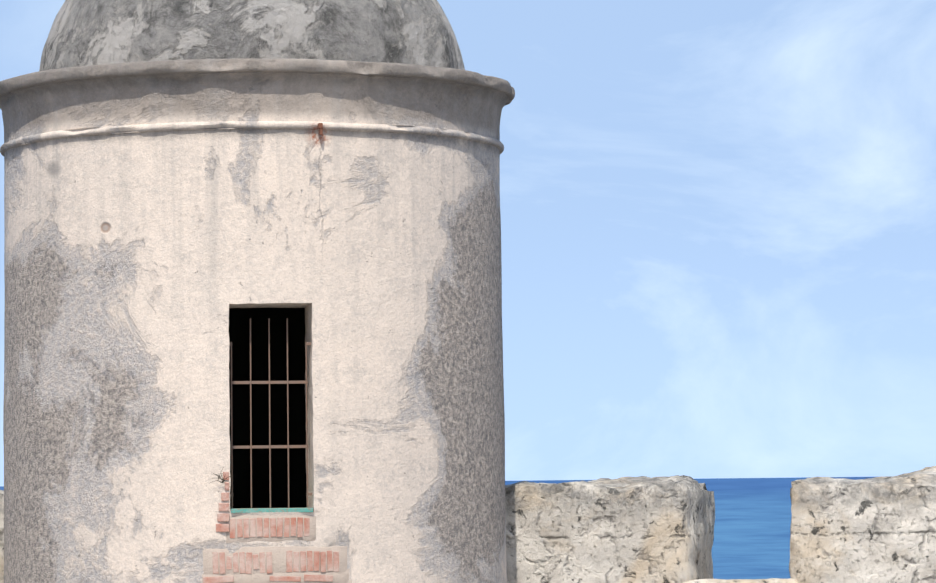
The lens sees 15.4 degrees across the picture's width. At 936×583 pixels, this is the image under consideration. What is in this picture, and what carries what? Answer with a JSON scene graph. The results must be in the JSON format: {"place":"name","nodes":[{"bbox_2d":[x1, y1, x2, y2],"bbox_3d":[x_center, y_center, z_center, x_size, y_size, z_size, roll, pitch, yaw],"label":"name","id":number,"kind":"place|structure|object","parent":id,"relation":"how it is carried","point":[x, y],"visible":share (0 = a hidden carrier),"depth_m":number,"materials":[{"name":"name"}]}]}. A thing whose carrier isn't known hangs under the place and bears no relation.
{"place":"outdoors","nodes":[
{"label":"outdoors","id":0,"kind":"place"},
{"bbox_2d":[0,477,874,579],"bbox_3d":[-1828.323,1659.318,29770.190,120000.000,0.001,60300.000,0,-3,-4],"label":"sea","id":1,"kind":"structure","parent":0,"point":[752,526],"depth_m":689.11,"materials":[{"name":"blue liquid"}]},
{"bbox_2d":[0,0,935,485],"label":"sky","id":2,"kind":"structure","parent":0,"point":[718,217],"materials":[{"name":"blue"}]},
{"label":"rampart platform","id":3,"kind":"object","parent":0,"visible":0},
{"bbox_2d":[0,0,514,582],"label":"tower","id":4,"kind":"structure","parent":3,"relation":"on","point":[190,192],"depth_m":21.07,"materials":[{"name":"paint"}]},
{"bbox_2d":[210,467,230,482],"bbox_3d":[-1.477,1.099,20.660,0.182,0.107,0.076,0,-3,-4],"label":"weed","id":5,"kind":"object","parent":4,"relation":"attached to","point":[222,479],"visible":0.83,"depth_m":20.68,"materials":[{"name":"plant"}]},
{"bbox_2d":[229,318,311,508],"bbox_3d":[-1.200,0.745,20.920,0.586,1.164,0.013,0,-3,-7],"label":"grille","id":6,"kind":"object","parent":4,"relation":"attached to","point":[270,446],"visible":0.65,"depth_m":20.91,"materials":[{"name":"metal"}]},
{"bbox_2d":[203,472,338,582],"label":"bricks","id":7,"kind":"object","parent":4,"relation":"attached to","point":[318,555],"visible":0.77,"depth_m":20.71,"materials":[{"name":"red brick"}]},
{"bbox_2d":[230,508,312,512],"bbox_3d":[-1.186,1.319,20.824,0.492,0.026,0.200,0,-3,-7],"label":"window sill","id":8,"kind":"structure","parent":4,"relation":"on","point":[250,510],"depth_m":20.73,"materials":[{"name":"paint"}]},
{"bbox_2d":[202,515,351,582],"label":"brick mortar","id":9,"kind":"object","parent":4,"relation":"attached to","point":[279,564],"visible":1,"depth_m":20.71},
{"bbox_2d":[317,123,322,134],"bbox_3d":[-0.896,-0.981,20.891,0.024,0.071,0.060,0,-3,-18],"label":"iron stub","id":10,"kind":"object","parent":4,"relation":"attached to","point":[320,126],"visible":0.94,"depth_m":20.87,"materials":[{"name":"brown metal"}]},
{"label":"scarp","id":11,"kind":"object","parent":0,"visible":0},
{"bbox_2d":[0,466,935,582],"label":"parapet","id":12,"kind":"structure","parent":11,"relation":"on","point":[645,529],"depth_m":22.96,"materials":[{"name":"beige stone"}]}
]}

